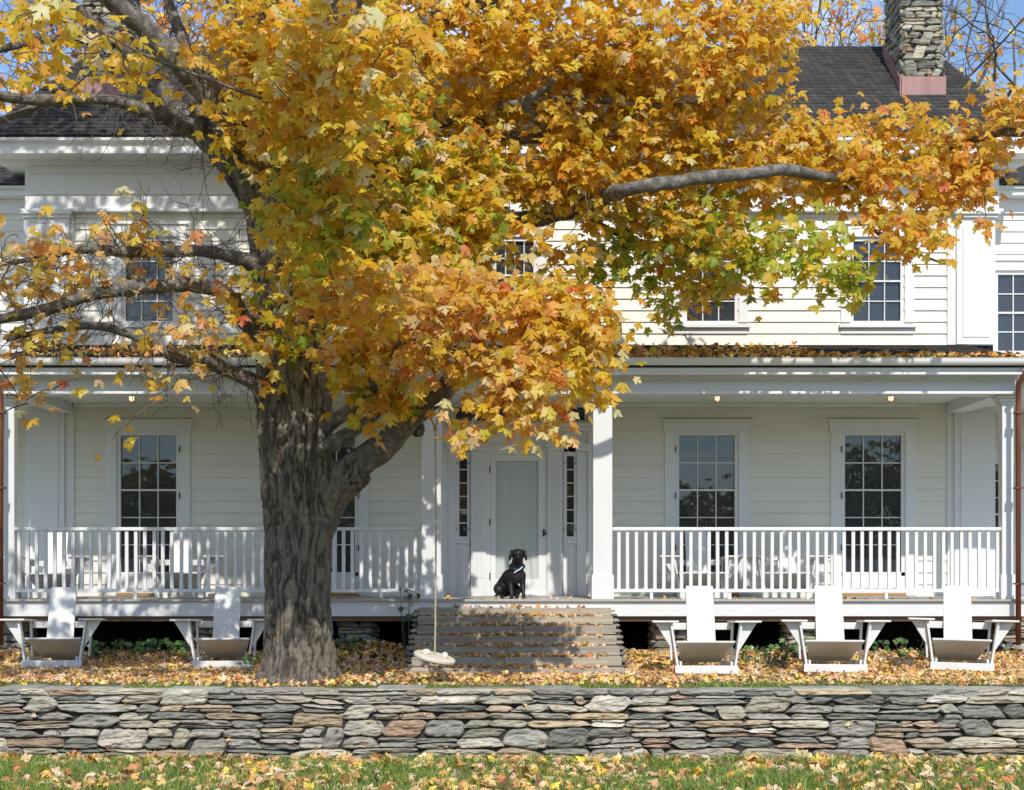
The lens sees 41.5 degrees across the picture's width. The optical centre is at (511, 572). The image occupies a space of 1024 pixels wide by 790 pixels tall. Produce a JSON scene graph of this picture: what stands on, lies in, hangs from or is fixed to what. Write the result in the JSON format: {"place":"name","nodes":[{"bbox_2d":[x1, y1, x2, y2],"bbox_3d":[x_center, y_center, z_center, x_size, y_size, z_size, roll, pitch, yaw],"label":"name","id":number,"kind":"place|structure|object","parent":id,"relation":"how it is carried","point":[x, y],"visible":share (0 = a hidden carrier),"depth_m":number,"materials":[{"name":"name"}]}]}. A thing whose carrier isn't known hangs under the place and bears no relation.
{"place":"outdoors","nodes":[
{"label":"outdoors","id":0,"kind":"place"},
{"bbox_2d":[0,678,1021,687],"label":"terrace grass","id":1,"kind":"structure","parent":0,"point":[755,684],"depth_m":16.25,"materials":[{"name":"green plant"}]},
{"bbox_2d":[415,603,607,670],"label":"fallen leaves","id":2,"kind":"object","parent":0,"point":[528,615],"visible":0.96,"depth_m":18.73,"materials":[{"name":"orange plant"}]},
{"bbox_2d":[0,655,1023,789],"bbox_3d":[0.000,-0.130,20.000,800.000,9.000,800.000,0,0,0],"label":"ground","id":3,"kind":"structure","parent":0,"point":[360,685],"depth_m":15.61,"materials":[{"name":"green plant"}]},
{"bbox_2d":[0,587,106,667],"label":"slant chair","id":4,"kind":"object","parent":3,"relation":"on","point":[60,640],"visible":0.91,"depth_m":19.08,"materials":[{"name":"white paint"}]},
{"bbox_2d":[71,639,118,659],"bbox_3d":[-6.107,1.156,19.579,0.785,0.359,0.394,0,0,0],"label":"ivy plant","id":5,"kind":"object","parent":3,"relation":"on","point":[95,650],"visible":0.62,"depth_m":19.63,"materials":[{"name":"green plant"}]},
{"bbox_2d":[114,638,189,657],"bbox_3d":[-5.282,1.140,19.865,1.207,0.370,0.548,0,0,0],"label":"ivy plant","id":6,"kind":"object","parent":3,"relation":"on","point":[148,643],"visible":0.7,"depth_m":19.79,"materials":[{"name":"green plant"}]},
{"bbox_2d":[169,587,264,668],"bbox_3d":[-4.051,0.769,19.065,1.401,1.110,1.022,0,1,-6],"label":"slant chair","id":7,"kind":"object","parent":3,"relation":"on","point":[226,641],"visible":0.81,"depth_m":19.17,"materials":[{"name":"white paint"}]},
{"bbox_2d":[234,653,261,674],"bbox_3d":[-3.303,1.226,17.394,0.557,0.369,0.334,0,0,0],"label":"ivy plant","id":8,"kind":"object","parent":3,"relation":"on","point":[248,658],"visible":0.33,"depth_m":17.39,"materials":[{"name":"green plant"}]},
{"bbox_2d":[0,0,502,115],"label":"maple tree","id":9,"kind":"object","parent":3,"relation":"on","point":[4,108],"visible":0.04,"depth_m":34.71,"materials":[{"name":"orange plant"}]},
{"bbox_2d":[334,637,382,659],"bbox_3d":[-2.300,1.140,19.849,0.887,0.369,0.485,0,0,0],"label":"ivy plant","id":10,"kind":"object","parent":3,"relation":"on","point":[353,640],"visible":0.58,"depth_m":19.82,"materials":[{"name":"green plant"}]},
{"bbox_2d":[397,588,420,657],"bbox_3d":[-1.502,0.775,19.755,0.307,1.099,0.222,0,0,30],"label":"ivy plant","id":11,"kind":"object","parent":3,"relation":"on","point":[408,615],"visible":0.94,"depth_m":19.74,"materials":[{"name":"green plant"}]},
{"bbox_2d":[0,0,1023,685],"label":"maple tree","id":12,"kind":"object","parent":3,"relation":"on","point":[306,152],"visible":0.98,"depth_m":16.61,"materials":[{"name":"yellow plant"}]},
{"bbox_2d":[413,407,454,664],"bbox_3d":[-0.951,-0.599,16.580,0.516,3.473,0.524,0,0,0],"label":"tree swing","id":13,"kind":"object","parent":12,"relation":"hanging from","point":[435,657],"visible":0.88,"depth_m":16.57,"materials":[{"name":"beige fabric"}]},
{"bbox_2d":[0,0,1023,656],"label":"farmhouse","id":14,"kind":"object","parent":3,"relation":"on","point":[914,490],"visible":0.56,"depth_m":22.35,"materials":[{"name":"white wood"}]},
{"bbox_2d":[21,532,88,597],"bbox_3d":[-7.258,-0.117,21.343,1.316,1.042,0.960,0,0,-7],"label":"slant chair","id":15,"kind":"object","parent":14,"relation":"on","point":[50,571],"visible":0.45,"depth_m":21.33,"materials":[{"name":"white paint"}]},
{"bbox_2d":[127,397,135,402],"bbox_3d":[-5.885,-2.705,20.900,0.130,0.180,0.130,0,0,0],"label":"porch light","id":16,"kind":"object","parent":14,"relation":"attached to","point":[131,399],"visible":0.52,"depth_m":20.88,"materials":[{"name":"white glass"}]},
{"bbox_2d":[102,419,193,595],"bbox_3d":[-6.024,-1.066,22.388,1.503,2.924,0.145,0,0,0],"label":"window","id":17,"kind":"structure","parent":14,"relation":"in","point":[156,489],"depth_m":22.41,"materials":[{"name":"white paint"}]},
{"bbox_2d":[110,222,188,333],"bbox_3d":[-6.013,-4.865,22.380,1.314,1.836,0.160,0,0,0],"label":"window","id":18,"kind":"structure","parent":14,"relation":"in","point":[129,308],"depth_m":22.39,"materials":[{"name":"white paint"}]},
{"bbox_2d":[138,531,223,597],"bbox_3d":[-5.233,-0.134,21.344,1.358,1.076,0.991,0,0,-13],"label":"slant chair","id":19,"kind":"object","parent":14,"relation":"on","point":[177,573],"visible":0.5,"depth_m":21.18,"materials":[{"name":"white paint"}]},
{"bbox_2d":[331,421,368,595],"bbox_3d":[-3.065,-1.066,22.388,1.503,2.924,0.145,0,0,0],"label":"window","id":20,"kind":"structure","parent":14,"relation":"in","point":[356,514],"depth_m":22.39,"materials":[{"name":"white paint"}]},
{"bbox_2d":[493,549,526,598],"bbox_3d":[-0.069,0.026,20.525,0.784,0.755,0.495,0,0,36],"label":"dog","id":21,"kind":"object","parent":14,"relation":"on","point":[512,577],"visible":1,"depth_m":20.30},
{"bbox_2d":[49,595,975,599],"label":"fallen leaves","id":22,"kind":"object","parent":14,"relation":"on","point":[449,597],"visible":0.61,"depth_m":20.20,"materials":[{"name":"orange plant"}]},
{"bbox_2d":[1,339,1023,356],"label":"fallen leaves","id":23,"kind":"object","parent":14,"relation":"on","point":[752,349],"visible":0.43,"depth_m":20.20,"materials":[{"name":"orange plant"}]},
{"bbox_2d":[496,461,537,578],"bbox_3d":[0.083,-0.788,22.436,0.807,2.315,0.037,0,0,0],"label":"front door","id":24,"kind":"structure","parent":14,"relation":"in","point":[516,481],"depth_m":22.43,"materials":[{"name":"grey paint"}]},
{"bbox_2d":[489,455,546,595],"bbox_3d":[0.100,-0.774,22.370,0.949,2.343,0.100,0,0,0],"label":"storm door","id":25,"kind":"structure","parent":14,"relation":"in","point":[533,587],"depth_m":22.37,"materials":[{"name":"white paint"}]},
{"bbox_2d":[491,225,547,318],"bbox_3d":[0.047,-4.959,22.380,1.173,1.647,0.160,0,0,0],"label":"window","id":26,"kind":"structure","parent":14,"relation":"in","point":[519,241],"depth_m":22.44,"materials":[{"name":"white paint"}]},
{"bbox_2d":[659,531,742,597],"bbox_3d":[2.953,-0.134,21.346,1.358,1.076,0.991,0,0,0],"label":"slant chair","id":27,"kind":"object","parent":14,"relation":"on","point":[704,568],"visible":0.49,"depth_m":21.28,"materials":[{"name":"white paint"}]},
{"bbox_2d":[662,419,752,595],"bbox_3d":[3.230,-1.066,22.388,1.503,2.924,0.145,0,0,0],"label":"window","id":28,"kind":"structure","parent":14,"relation":"in","point":[707,461],"depth_m":22.41,"materials":[{"name":"white paint"}]},
{"bbox_2d":[672,222,750,333],"bbox_3d":[3.295,-4.865,22.380,1.326,1.836,0.160,0,0,0],"label":"window","id":29,"kind":"structure","parent":14,"relation":"in","point":[725,320],"depth_m":22.39,"materials":[{"name":"white paint"}]},
{"bbox_2d":[713,397,721,402],"bbox_3d":[3.179,-2.705,20.900,0.130,0.180,0.130,0,0,0],"label":"porch light","id":30,"kind":"object","parent":14,"relation":"attached to","point":[717,400],"visible":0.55,"depth_m":20.88,"materials":[{"name":"white glass"}]},
{"bbox_2d":[747,531,831,597],"bbox_3d":[4.384,-0.134,21.443,1.358,1.076,0.991,0,0,14],"label":"slant chair","id":31,"kind":"object","parent":14,"relation":"on","point":[785,574],"visible":0.42,"depth_m":21.29,"materials":[{"name":"white paint"}]},
{"bbox_2d":[827,419,919,595],"bbox_3d":[5.983,-1.066,22.388,1.515,2.924,0.145,0,0,0],"label":"window","id":32,"kind":"structure","parent":14,"relation":"in","point":[873,465],"depth_m":22.41,"materials":[{"name":"white paint"}]},
{"bbox_2d":[839,222,916,333],"bbox_3d":[6.048,-4.865,22.380,1.314,1.836,0.160,0,0,0],"label":"window","id":33,"kind":"structure","parent":14,"relation":"in","point":[883,312],"depth_m":22.41,"materials":[{"name":"white paint"}]},
{"bbox_2d":[887,397,894,402],"bbox_3d":[5.863,-2.705,20.900,0.130,0.180,0.130,0,0,0],"label":"porch light","id":34,"kind":"object","parent":14,"relation":"attached to","point":[891,399],"visible":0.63,"depth_m":20.87,"materials":[{"name":"white glass"}]},
{"bbox_2d":[993,259,1023,354],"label":"window","id":35,"kind":"structure","parent":14,"relation":"in","point":[1009,273],"depth_m":23.24,"materials":[{"name":"white paint"}]},
{"bbox_2d":[995,448,1023,593],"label":"window","id":36,"kind":"structure","parent":14,"relation":"in","point":[996,449],"depth_m":23.16,"materials":[{"name":"white paint"}]},
{"bbox_2d":[0,685,1023,759],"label":"stone wall","id":37,"kind":"structure","parent":3,"relation":"on","point":[666,722],"depth_m":15.77,"materials":[{"name":"grey stone"}]},
{"bbox_2d":[0,639,1023,687],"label":"fallen leaves","id":38,"kind":"object","parent":3,"relation":"on","point":[136,668],"visible":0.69,"depth_m":17.74,"materials":[{"name":"orange plant"}]},
{"bbox_2d":[0,748,1023,789],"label":"fallen leaves","id":39,"kind":"object","parent":3,"relation":"on","point":[251,776],"visible":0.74,"depth_m":14.54,"materials":[{"name":"orange plant"}]},
{"bbox_2d":[402,607,627,674],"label":"porch steps","id":40,"kind":"structure","parent":3,"relation":"on","point":[613,648],"depth_m":18.84,"materials":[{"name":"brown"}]},
{"bbox_2d":[31,699,1020,755],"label":"fallen leaves","id":41,"kind":"object","parent":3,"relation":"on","point":[603,717],"visible":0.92,"depth_m":15.75,"materials":[{"name":"orange plant"}]},
{"bbox_2d":[652,586,761,673],"bbox_3d":[2.549,0.758,18.065,1.430,1.132,1.043,0,0,2],"label":"slant chair","id":42,"kind":"object","parent":3,"relation":"on","point":[701,643],"visible":1,"depth_m":18.11,"materials":[{"name":"white paint"}]},
{"bbox_2d":[466,0,1023,96],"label":"maple tree","id":43,"kind":"object","parent":3,"relation":"on","point":[988,57],"visible":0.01,"depth_m":31.20,"materials":[{"name":"brown plant"}]},
{"bbox_2d":[732,644,797,666],"bbox_3d":[3.577,1.188,19.101,0.974,0.360,0.473,0,0,0],"label":"ivy plant","id":44,"kind":"object","parent":3,"relation":"on","point":[784,656],"visible":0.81,"depth_m":19.06,"materials":[{"name":"green plant"}]},
{"bbox_2d":[767,637,815,657],"bbox_3d":[4.157,1.140,19.902,0.782,0.375,0.429,0,0,0],"label":"ivy plant","id":45,"kind":"object","parent":3,"relation":"on","point":[784,639],"visible":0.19,"depth_m":19.87,"materials":[{"name":"green plant"}]},
{"bbox_2d":[781,586,890,671],"bbox_3d":[4.328,0.758,18.307,1.430,1.132,1.043,0,0,7],"label":"slant chair","id":46,"kind":"object","parent":3,"relation":"on","point":[830,642],"visible":0.96,"depth_m":18.33,"materials":[{"name":"white paint"}]},
{"bbox_2d":[678,0,1023,108],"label":"maple tree","id":47,"kind":"object","parent":3,"relation":"on","point":[980,73],"visible":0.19,"depth_m":33.22,"materials":[{"name":"brown plant"}]},
{"bbox_2d":[871,637,935,659],"bbox_3d":[5.768,1.141,19.805,1.180,0.380,0.572,0,0,0],"label":"ivy plant","id":48,"kind":"object","parent":3,"relation":"on","point":[899,640],"visible":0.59,"depth_m":19.76,"materials":[{"name":"green plant"}]},
{"bbox_2d":[908,586,1019,671],"bbox_3d":[6.142,0.759,18.555,1.430,1.132,1.043,1,0,13],"label":"slant chair","id":49,"kind":"object","parent":3,"relation":"on","point":[957,641],"visible":0.96,"depth_m":18.57,"materials":[{"name":"white paint"}]},
{"bbox_2d":[0,0,1023,115],"label":"sky","id":50,"kind":"structure","parent":0,"point":[1016,7],"materials":[{"name":"blue"}]}
]}

